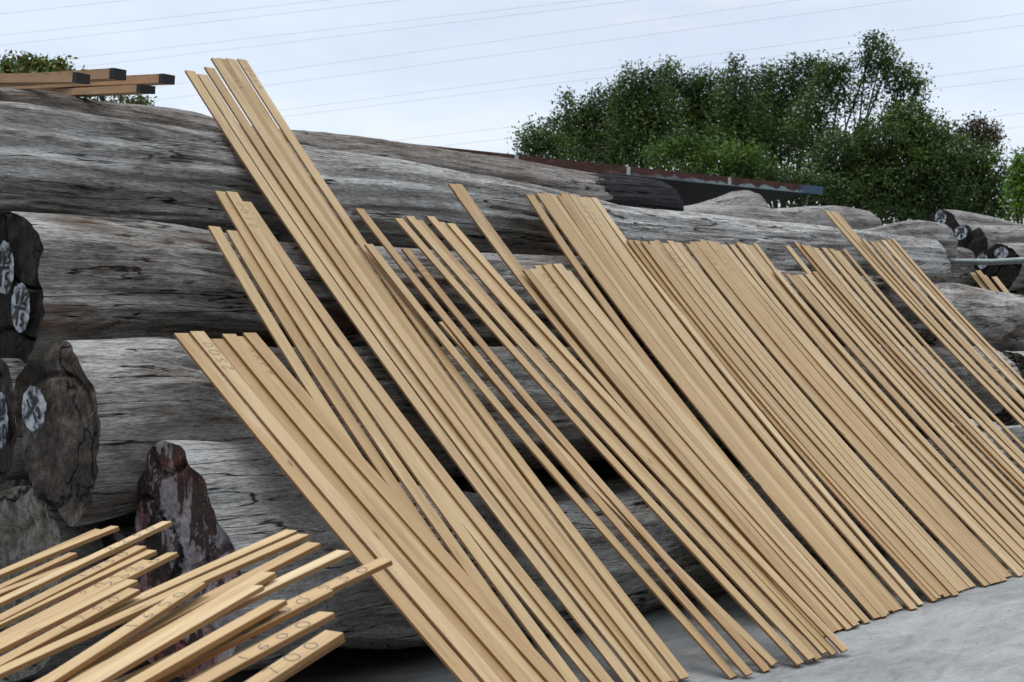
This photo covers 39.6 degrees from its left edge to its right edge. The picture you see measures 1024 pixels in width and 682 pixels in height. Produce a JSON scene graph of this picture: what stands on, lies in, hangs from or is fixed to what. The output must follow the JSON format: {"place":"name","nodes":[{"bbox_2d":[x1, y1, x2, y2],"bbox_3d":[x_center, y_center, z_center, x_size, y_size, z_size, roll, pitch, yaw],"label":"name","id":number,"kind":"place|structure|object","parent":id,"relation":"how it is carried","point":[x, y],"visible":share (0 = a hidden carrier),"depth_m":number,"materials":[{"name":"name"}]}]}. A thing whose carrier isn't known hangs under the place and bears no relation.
{"place":"outdoors","nodes":[
{"label":"outdoors","id":0,"kind":"place"},
{"bbox_2d":[0,344,1023,681],"bbox_3d":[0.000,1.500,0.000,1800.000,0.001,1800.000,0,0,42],"label":"ground","id":1,"kind":"structure","parent":0,"point":[966,634],"depth_m":6.87,"materials":[{"name":"concrete"}]},
{"bbox_2d":[0,579,138,653],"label":"plank","id":2,"kind":"object","parent":1,"relation":"on","point":[24,635],"visible":0.94,"depth_m":3.89,"materials":[{"name":"brown wood"}]},
{"bbox_2d":[0,588,140,665],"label":"plank","id":3,"kind":"object","parent":1,"relation":"on","point":[82,619],"visible":1,"depth_m":3.77,"materials":[{"name":"brown wood"}]},
{"bbox_2d":[0,521,172,607],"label":"plank","id":4,"kind":"object","parent":1,"relation":"on","point":[25,590],"visible":1,"depth_m":4.39,"materials":[{"name":"brown wood"}]},
{"bbox_2d":[36,582,205,681],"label":"plank","id":5,"kind":"object","parent":1,"relation":"on","point":[77,663],"visible":1,"depth_m":3.59,"materials":[{"name":"brown wood"}]},
{"bbox_2d":[0,530,297,656],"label":"plank","id":6,"kind":"object","parent":1,"relation":"on","point":[209,567],"visible":0.6,"depth_m":4.07,"materials":[{"name":"brown wood"}]},
{"bbox_2d":[0,534,309,678],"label":"plank","id":7,"kind":"object","parent":1,"relation":"on","point":[40,654],"visible":0.92,"depth_m":3.79,"materials":[{"name":"brown wood"}]},
{"bbox_2d":[81,585,263,681],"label":"plank","id":8,"kind":"object","parent":1,"relation":"on","point":[140,655],"visible":1,"depth_m":3.46,"materials":[{"name":"brown wood"}]},
{"bbox_2d":[34,542,320,681],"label":"plank","id":9,"kind":"object","parent":1,"relation":"on","point":[287,558],"visible":0.66,"depth_m":3.83,"materials":[{"name":"brown wood"}]},
{"bbox_2d":[126,600,287,681],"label":"plank","id":10,"kind":"object","parent":1,"relation":"on","point":[164,667],"visible":1,"depth_m":3.31,"materials":[{"name":"brown wood"}]},
{"bbox_2d":[155,589,333,681],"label":"plank","id":11,"kind":"object","parent":1,"relation":"on","point":[296,607],"visible":0.86,"depth_m":3.42,"materials":[{"name":"brown wood"}]},
{"bbox_2d":[189,611,335,681],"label":"plank","id":12,"kind":"object","parent":1,"relation":"on","point":[248,657],"visible":1,"depth_m":3.27,"materials":[{"name":"brown wood"}]},
{"bbox_2d":[245,630,343,681],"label":"plank","id":13,"kind":"object","parent":1,"relation":"on","point":[296,658],"visible":1,"depth_m":3.17,"materials":[{"name":"brown wood"}]},
{"bbox_2d":[207,226,421,543],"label":"plank","id":14,"kind":"object","parent":1,"relation":"on","point":[310,387],"visible":0.51,"depth_m":6.54,"materials":[{"name":"brown wood"}]},
{"bbox_2d":[173,333,479,681],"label":"plank","id":15,"kind":"object","parent":1,"relation":"on","point":[445,653],"visible":0.98,"depth_m":5.46,"materials":[{"name":"brown wood"}]},
{"bbox_2d":[189,331,501,681],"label":"plank","id":16,"kind":"object","parent":1,"relation":"on","point":[472,659],"visible":1,"depth_m":5.49,"materials":[{"name":"brown wood"}]},
{"bbox_2d":[211,339,513,681],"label":"plank","id":17,"kind":"object","parent":1,"relation":"on","point":[301,441],"visible":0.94,"depth_m":5.60,"materials":[{"name":"brown wood"}]},
{"bbox_2d":[226,230,518,652],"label":"plank","id":18,"kind":"object","parent":1,"relation":"on","point":[369,450],"visible":0.64,"depth_m":6.42,"materials":[{"name":"brown wood"}]},
{"bbox_2d":[222,334,533,681],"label":"plank","id":19,"kind":"object","parent":1,"relation":"on","point":[469,619],"visible":1,"depth_m":5.58,"materials":[{"name":"brown wood"}]},
{"bbox_2d":[214,191,544,681],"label":"plank","id":20,"kind":"object","parent":1,"relation":"on","point":[431,515],"visible":0.91,"depth_m":6.34,"materials":[{"name":"brown wood"}]},
{"bbox_2d":[238,336,543,681],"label":"plank","id":21,"kind":"object","parent":1,"relation":"on","point":[527,668],"visible":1,"depth_m":5.60,"materials":[{"name":"brown wood"}]},
{"bbox_2d":[226,191,579,681],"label":"plank","id":22,"kind":"object","parent":1,"relation":"on","point":[506,594],"visible":1,"depth_m":6.25,"materials":[{"name":"brown wood"}]},
{"bbox_2d":[242,333,564,681],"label":"plank","id":23,"kind":"object","parent":1,"relation":"on","point":[509,631],"visible":1,"depth_m":5.67,"materials":[{"name":"brown wood"}]},
{"bbox_2d":[184,70,634,681],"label":"plank","id":24,"kind":"object","parent":1,"relation":"on","point":[526,550],"visible":1,"depth_m":6.84,"materials":[{"name":"brown wood"}]},
{"bbox_2d":[197,74,648,681],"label":"plank","id":25,"kind":"object","parent":1,"relation":"on","point":[425,398],"visible":1,"depth_m":6.93,"materials":[{"name":"brown wood"}]},
{"bbox_2d":[243,201,613,681],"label":"plank","id":26,"kind":"object","parent":1,"relation":"on","point":[544,604],"visible":0.97,"depth_m":6.35,"materials":[{"name":"brown wood"}]},
{"bbox_2d":[204,67,658,681],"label":"plank","id":27,"kind":"object","parent":1,"relation":"on","point":[416,369],"visible":1,"depth_m":7.02,"materials":[{"name":"brown wood"}]},
{"bbox_2d":[211,58,671,681],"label":"plank","id":28,"kind":"object","parent":1,"relation":"on","point":[591,586],"visible":1,"depth_m":6.97,"materials":[{"name":"brown wood"}]},
{"bbox_2d":[217,58,675,681],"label":"plank","id":29,"kind":"object","parent":1,"relation":"on","point":[369,276],"visible":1,"depth_m":7.22,"materials":[{"name":"brown wood"}]},
{"bbox_2d":[305,319,597,681],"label":"plank","id":30,"kind":"object","parent":1,"relation":"on","point":[502,569],"visible":0.51,"depth_m":6.05,"materials":[{"name":"brown wood"}]},
{"bbox_2d":[226,58,677,681],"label":"plank","id":31,"kind":"object","parent":1,"relation":"on","point":[246,84],"visible":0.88,"depth_m":7.50,"materials":[{"name":"brown wood"}]},
{"bbox_2d":[237,59,689,680],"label":"plank","id":32,"kind":"object","parent":1,"relation":"on","point":[615,589],"visible":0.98,"depth_m":7.09,"materials":[{"name":"brown wood"}]},
{"bbox_2d":[0,425,983,681],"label":"log","id":33,"kind":"object","parent":1,"relation":"on","point":[32,523],"visible":0.09,"depth_m":6.16,"materials":[{"name":"wood"}]},
{"bbox_2d":[12,337,1020,526],"bbox_3d":[1.184,0.383,9.475,0.765,0.800,9.480,0,0,42],"label":"log","id":34,"kind":"object","parent":33,"relation":"on","point":[96,420],"visible":0.34,"depth_m":6.02,"materials":[{"name":"white paint"}]},
{"bbox_2d":[900,283,1023,351],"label":"log","id":35,"kind":"object","parent":34,"relation":"on","point":[995,319],"visible":0.35,"depth_m":13.81,"materials":[{"name":"wood"}]},
{"bbox_2d":[505,112,589,160],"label":"tree","id":36,"kind":"object","parent":1,"relation":"on","point":[540,146],"visible":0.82,"depth_m":31.84,"materials":[{"name":"green plant"}]},
{"bbox_2d":[364,244,736,679],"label":"plank","id":37,"kind":"object","parent":1,"relation":"on","point":[701,641],"visible":1,"depth_m":6.88,"materials":[{"name":"brown wood"}]},
{"bbox_2d":[355,208,752,676],"bbox_3d":[0.100,0.392,7.072,0.061,0.045,3.266,-3,45,-50],"label":"plank","id":38,"kind":"object","parent":1,"relation":"on","point":[728,651],"visible":1,"depth_m":6.96,"materials":[{"name":"brown wood"}]},
{"bbox_2d":[133,427,1023,678],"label":"log","id":39,"kind":"object","parent":1,"relation":"on","point":[203,496],"visible":0.27,"depth_m":5.83,"materials":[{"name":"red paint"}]},
{"bbox_2d":[539,80,629,164],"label":"tree","id":40,"kind":"object","parent":1,"relation":"on","point":[586,119],"visible":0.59,"depth_m":32.73,"materials":[{"name":"green plant"}]},
{"bbox_2d":[401,248,769,672],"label":"plank","id":41,"kind":"object","parent":1,"relation":"on","point":[762,666],"visible":1,"depth_m":7.03,"materials":[{"name":"brown wood"}]},
{"bbox_2d":[394,218,803,665],"bbox_3d":[0.337,0.407,7.260,0.064,0.035,3.263,-4,45,-51],"label":"plank","id":42,"kind":"object","parent":1,"relation":"on","point":[782,645],"visible":1,"depth_m":7.15,"materials":[{"name":"brown wood"}]},
{"bbox_2d":[438,322,776,666],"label":"plank","id":43,"kind":"object","parent":1,"relation":"on","point":[761,652],"visible":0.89,"depth_m":6.86,"materials":[{"name":"brown wood"}]},
{"bbox_2d":[405,216,814,660],"bbox_3d":[0.398,0.394,7.319,0.064,0.036,3.272,-4,45,-51],"label":"plank","id":44,"kind":"object","parent":1,"relation":"on","point":[794,641],"visible":1,"depth_m":7.21,"materials":[{"name":"brown wood"}]},
{"bbox_2d":[409,143,822,207],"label":"open shed","id":45,"kind":"structure","parent":1,"relation":"on","point":[692,188],"depth_m":21.97,"materials":[{"name":"metal"}]},
{"bbox_2d":[417,220,821,660],"bbox_3d":[0.443,0.407,7.369,0.063,0.038,3.270,-4,45,-51],"label":"plank","id":46,"kind":"object","parent":1,"relation":"on","point":[729,562],"visible":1,"depth_m":7.27,"materials":[{"name":"brown wood"}]},
{"bbox_2d":[456,184,785,582],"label":"plank","id":47,"kind":"object","parent":1,"relation":"on","point":[474,206],"visible":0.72,"depth_m":8.18,"materials":[{"name":"brown wood"}]},
{"bbox_2d":[426,216,826,654],"bbox_3d":[0.499,0.388,7.455,0.064,0.034,3.274,-4,45,-51],"label":"plank","id":48,"kind":"object","parent":1,"relation":"on","point":[622,434],"visible":1,"depth_m":7.38,"materials":[{"name":"brown wood"}]},
{"bbox_2d":[581,58,690,169],"bbox_3d":[2.802,-2.418,32.005,2.538,7.870,1.990,0,0,-9],"label":"tree","id":49,"kind":"object","parent":1,"relation":"on","point":[638,117],"visible":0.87,"depth_m":31.75,"materials":[{"name":"green plant"}]},
{"bbox_2d":[448,183,824,636],"bbox_3d":[0.589,0.285,7.965,0.077,0.068,3.484,-3,47,-50],"label":"plank","id":50,"kind":"object","parent":1,"relation":"on","point":[553,320],"visible":0.66,"depth_m":8.18,"materials":[{"name":"brown wood"}]},
{"bbox_2d":[440,222,837,655],"bbox_3d":[0.552,0.407,7.489,0.063,0.034,3.272,-3,44,-51],"label":"plank","id":51,"kind":"object","parent":1,"relation":"on","point":[819,637],"visible":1,"depth_m":7.27,"materials":[{"name":"brown wood"}]},
{"bbox_2d":[446,223,847,652],"bbox_3d":[0.607,0.405,7.513,0.064,0.038,3.263,-3,44,-50],"label":"plank","id":52,"kind":"object","parent":1,"relation":"on","point":[747,548],"visible":1,"depth_m":7.40,"materials":[{"name":"brown wood"}]},
{"bbox_2d":[522,269,838,632],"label":"plank","id":53,"kind":"object","parent":1,"relation":"on","point":[783,574],"visible":0.97,"depth_m":7.83,"materials":[{"name":"brown wood"}]},
{"bbox_2d":[530,268,842,631],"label":"plank","id":54,"kind":"object","parent":1,"relation":"on","point":[640,400],"visible":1,"depth_m":7.93,"materials":[{"name":"brown wood"}]},
{"bbox_2d":[533,265,851,630],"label":"plank","id":55,"kind":"object","parent":1,"relation":"on","point":[829,608],"visible":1,"depth_m":7.78,"materials":[{"name":"brown wood"}]},
{"bbox_2d":[525,194,860,621],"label":"plank","id":56,"kind":"object","parent":1,"relation":"on","point":[588,281],"visible":0.63,"depth_m":8.76,"materials":[{"name":"brown wood"}]},
{"bbox_2d":[648,52,738,170],"bbox_3d":[4.393,-2.620,33.635,1.989,8.273,2.874,0,0,81],"label":"tree","id":57,"kind":"object","parent":1,"relation":"on","point":[692,88],"visible":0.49,"depth_m":33.24,"materials":[{"name":"green plant"}]},
{"bbox_2d":[542,265,858,626],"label":"plank","id":58,"kind":"object","parent":1,"relation":"on","point":[723,481],"visible":1,"depth_m":7.94,"materials":[{"name":"brown wood"}]},
{"bbox_2d":[545,264,858,627],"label":"plank","id":59,"kind":"object","parent":1,"relation":"on","point":[682,425],"visible":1,"depth_m":8.08,"materials":[{"name":"brown wood"}]},
{"bbox_2d":[552,264,859,621],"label":"plank","id":60,"kind":"object","parent":1,"relation":"on","point":[578,291],"visible":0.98,"depth_m":8.22,"materials":[{"name":"brown wood"}]},
{"bbox_2d":[633,118,781,180],"bbox_3d":[3.970,-1.501,28.936,3.039,6.038,2.027,0,0,17],"label":"tree","id":61,"kind":"object","parent":1,"relation":"on","point":[708,163],"visible":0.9,"depth_m":28.79,"materials":[{"name":"green plant"}]},
{"bbox_2d":[536,192,880,619],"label":"plank","id":62,"kind":"object","parent":1,"relation":"on","point":[791,518],"visible":1,"depth_m":8.39,"materials":[{"name":"brown wood"}]},
{"bbox_2d":[543,193,886,617],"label":"plank","id":63,"kind":"object","parent":1,"relation":"on","point":[858,586],"visible":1,"depth_m":8.41,"materials":[{"name":"brown wood"}]},
{"bbox_2d":[567,270,869,623],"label":"plank","id":64,"kind":"object","parent":1,"relation":"on","point":[847,600],"visible":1,"depth_m":7.84,"materials":[{"name":"brown wood"}]},
{"bbox_2d":[551,195,888,614],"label":"plank","id":65,"kind":"object","parent":1,"relation":"on","point":[676,363],"visible":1,"depth_m":8.60,"materials":[{"name":"brown wood"}]},
{"bbox_2d":[557,195,892,611],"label":"plank","id":66,"kind":"object","parent":1,"relation":"on","point":[576,219],"visible":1,"depth_m":8.67,"materials":[{"name":"brown wood"}]},
{"bbox_2d":[560,193,896,612],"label":"plank","id":67,"kind":"object","parent":1,"relation":"on","point":[639,299],"visible":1,"depth_m":8.70,"materials":[{"name":"brown wood"}]},
{"bbox_2d":[569,194,902,610],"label":"plank","id":68,"kind":"object","parent":1,"relation":"on","point":[734,414],"visible":1,"depth_m":8.71,"materials":[{"name":"brown wood"}]},
{"bbox_2d":[702,52,780,167],"bbox_3d":[5.112,-2.514,31.983,1.582,8.057,1.671,0,0,42],"label":"tree","id":69,"kind":"object","parent":1,"relation":"on","point":[744,124],"visible":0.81,"depth_m":31.84,"materials":[{"name":"green plant"}]},
{"bbox_2d":[577,196,916,610],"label":"plank","id":70,"kind":"object","parent":1,"relation":"on","point":[883,575],"visible":1,"depth_m":8.70,"materials":[{"name":"brown wood"}]},
{"bbox_2d":[591,197,923,605],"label":"plank","id":71,"kind":"object","parent":1,"relation":"on","point":[867,543],"visible":1,"depth_m":8.80,"materials":[{"name":"brown wood"}]},
{"bbox_2d":[627,240,936,602],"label":"plank","id":72,"kind":"object","parent":1,"relation":"on","point":[838,496],"visible":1,"depth_m":8.80,"materials":[{"name":"brown wood"}]},
{"bbox_2d":[725,49,846,207],"bbox_3d":[6.325,-2.606,33.019,2.419,8.246,2.387,0,0,42],"label":"tree","id":73,"kind":"object","parent":1,"relation":"on","point":[780,96],"visible":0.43,"depth_m":32.77,"materials":[{"name":"green plant"}]},
{"bbox_2d":[633,240,940,598],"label":"plank","id":74,"kind":"object","parent":1,"relation":"on","point":[669,286],"visible":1,"depth_m":8.89,"materials":[{"name":"brown wood"}]},
{"bbox_2d":[641,241,943,595],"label":"plank","id":75,"kind":"object","parent":1,"relation":"on","point":[770,403],"visible":1,"depth_m":8.94,"materials":[{"name":"brown wood"}]},
{"bbox_2d":[648,241,958,596],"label":"plank","id":76,"kind":"object","parent":1,"relation":"on","point":[849,479],"visible":0.99,"depth_m":9.00,"materials":[{"name":"brown wood"}]},
{"bbox_2d":[661,243,963,591],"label":"plank","id":77,"kind":"object","parent":1,"relation":"on","point":[819,435],"visible":1,"depth_m":9.15,"materials":[{"name":"brown wood"}]},
{"bbox_2d":[666,240,968,590],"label":"plank","id":78,"kind":"object","parent":1,"relation":"on","point":[822,429],"visible":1,"depth_m":9.24,"materials":[{"name":"brown wood"}]},
{"bbox_2d":[711,158,935,224],"bbox_3d":[6.297,-1.133,29.514,5.014,5.326,1.881,0,0,3],"label":"tree","id":79,"kind":"object","parent":1,"relation":"on","point":[805,178],"visible":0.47,"depth_m":29.19,"materials":[{"name":"green plant"}]},
{"bbox_2d":[674,242,975,587],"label":"plank","id":80,"kind":"object","parent":1,"relation":"on","point":[947,559],"visible":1,"depth_m":9.28,"materials":[{"name":"brown wood"}]},
{"bbox_2d":[685,243,988,586],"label":"plank","id":81,"kind":"object","parent":1,"relation":"on","point":[930,527],"visible":1,"depth_m":9.33,"materials":[{"name":"brown wood"}]},
{"bbox_2d":[688,241,995,584],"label":"plank","id":82,"kind":"object","parent":1,"relation":"on","point":[964,554],"visible":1,"depth_m":9.36,"materials":[{"name":"brown wood"}]},
{"bbox_2d":[695,241,1000,583],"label":"plank","id":83,"kind":"object","parent":1,"relation":"on","point":[868,445],"visible":1,"depth_m":9.47,"materials":[{"name":"brown wood"}]},
{"bbox_2d":[699,240,1006,581],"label":"plank","id":84,"kind":"object","parent":1,"relation":"on","point":[895,466],"visible":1,"depth_m":9.54,"materials":[{"name":"brown wood"}]},
{"bbox_2d":[769,28,940,199],"bbox_3d":[7.592,-2.734,31.524,3.809,8.542,1.471,0,0,0],"label":"tree","id":85,"kind":"object","parent":1,"relation":"on","point":[884,69],"visible":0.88,"depth_m":31.40,"materials":[{"name":"green plant"}]},
{"bbox_2d":[714,242,1011,577],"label":"plank","id":86,"kind":"object","parent":1,"relation":"on","point":[856,411],"visible":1,"depth_m":9.72,"materials":[{"name":"brown wood"}]},
{"bbox_2d":[721,244,1023,576],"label":"plank","id":87,"kind":"object","parent":1,"relation":"on","point":[950,503],"visible":1,"depth_m":9.67,"materials":[{"name":"brown wood"}]},
{"bbox_2d":[728,244,1023,572],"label":"plank","id":88,"kind":"object","parent":1,"relation":"on","point":[754,275],"visible":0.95,"depth_m":10.00,"materials":[{"name":"brown wood"}]},
{"bbox_2d":[735,242,1023,569],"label":"plank","id":89,"kind":"object","parent":1,"relation":"on","point":[881,415],"visible":1,"depth_m":9.96,"materials":[{"name":"brown wood"}]},
{"bbox_2d":[742,243,1023,562],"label":"plank","id":90,"kind":"object","parent":1,"relation":"on","point":[967,501],"visible":1,"depth_m":9.93,"materials":[{"name":"brown wood"}]},
{"bbox_2d":[791,93,987,224],"bbox_3d":[7.907,-1.844,29.933,4.087,6.736,2.432,0,0,7],"label":"tree","id":91,"kind":"object","parent":1,"relation":"on","point":[889,166],"visible":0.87,"depth_m":29.58,"materials":[{"name":"green plant"}]},
{"bbox_2d":[772,270,1023,549],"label":"plank","id":92,"kind":"object","parent":1,"relation":"on","point":[975,496],"visible":1,"depth_m":10.06,"materials":[{"name":"brown wood"}]},
{"bbox_2d":[784,273,1023,539],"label":"plank","id":93,"kind":"object","parent":1,"relation":"on","point":[929,435],"visible":1,"depth_m":10.15,"materials":[{"name":"brown wood"}]},
{"bbox_2d":[797,274,1023,525],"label":"plank","id":94,"kind":"object","parent":1,"relation":"on","point":[1018,516],"visible":1,"depth_m":10.32,"materials":[{"name":"brown wood"}]},
{"bbox_2d":[801,245,1023,488],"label":"plank","id":95,"kind":"object","parent":1,"relation":"on","point":[934,392],"visible":1,"depth_m":10.80,"materials":[{"name":"brown wood"}]},
{"bbox_2d":[804,274,1023,516],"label":"plank","id":96,"kind":"object","parent":1,"relation":"on","point":[925,408],"visible":1,"depth_m":10.44,"materials":[{"name":"brown wood"}]},
{"bbox_2d":[910,131,1023,223],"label":"tree","id":97,"kind":"object","parent":1,"relation":"on","point":[988,185],"visible":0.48,"depth_m":30.25,"materials":[{"name":"green plant"}]},
{"bbox_2d":[1009,281,1023,295],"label":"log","id":98,"kind":"object","parent":1,"relation":"on","point":[1020,292],"depth_m":16.42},
{"bbox_2d":[972,279,1016,291],"bbox_3d":[8.786,-0.671,20.210,0.424,0.514,10.120,0,0,42],"label":"log","id":99,"kind":"object","parent":98,"relation":"on","point":[976,285],"visible":0.04,"depth_m":16.47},
{"bbox_2d":[945,247,975,285],"bbox_3d":[7.662,-0.914,19.404,0.558,0.833,12.830,0,0,42],"label":"log","id":100,"kind":"object","parent":99,"relation":"on","point":[959,274],"visible":0.04,"depth_m":16.22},
{"bbox_2d":[775,206,881,229],"bbox_3d":[3.143,-1.112,14.916,0.566,0.669,2.518,0,0,42],"label":"log","id":101,"kind":"object","parent":100,"relation":"on","point":[858,219],"visible":0.29,"depth_m":14.79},
{"bbox_3d":[0.745,1.259,10.699,0.557,0.563,9.824,0,0,42],"label":"log","id":102,"kind":"object","parent":1,"relation":"on","visible":0},
{"bbox_2d":[0,425,931,490],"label":"log","id":103,"kind":"object","parent":102,"relation":"on","point":[4,485],"depth_m":7.04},
{"bbox_2d":[0,358,28,480],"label":"log","id":104,"kind":"object","parent":103,"relation":"on","point":[12,464],"visible":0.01,"depth_m":6.27,"materials":[{"name":"white paint"}]},
{"bbox_2d":[0,211,933,376],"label":"log","id":105,"kind":"object","parent":104,"relation":"on","point":[65,277],"visible":0.3,"depth_m":6.68,"materials":[{"name":"white paint"}]},
{"bbox_2d":[639,338,857,346],"bbox_3d":[0.363,-0.209,10.436,0.681,0.650,8.931,0,0,42],"label":"log","id":106,"kind":"object","parent":103,"relation":"on","point":[643,345],"visible":0.01,"depth_m":12.08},
{"bbox_2d":[0,101,950,283],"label":"log","id":107,"kind":"object","parent":106,"relation":"on","point":[56,161],"visible":0.49,"depth_m":7.92,"materials":[{"name":"wood"}]},
{"bbox_2d":[0,87,683,210],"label":"log","id":108,"kind":"object","parent":107,"relation":"on","point":[630,191],"visible":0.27,"depth_m":9.79,"materials":[{"name":"wood"}]},
{"bbox_2d":[0,0,1023,224],"label":"sky","id":109,"kind":"structure","parent":0,"point":[1003,47],"materials":[{"name":"white"}]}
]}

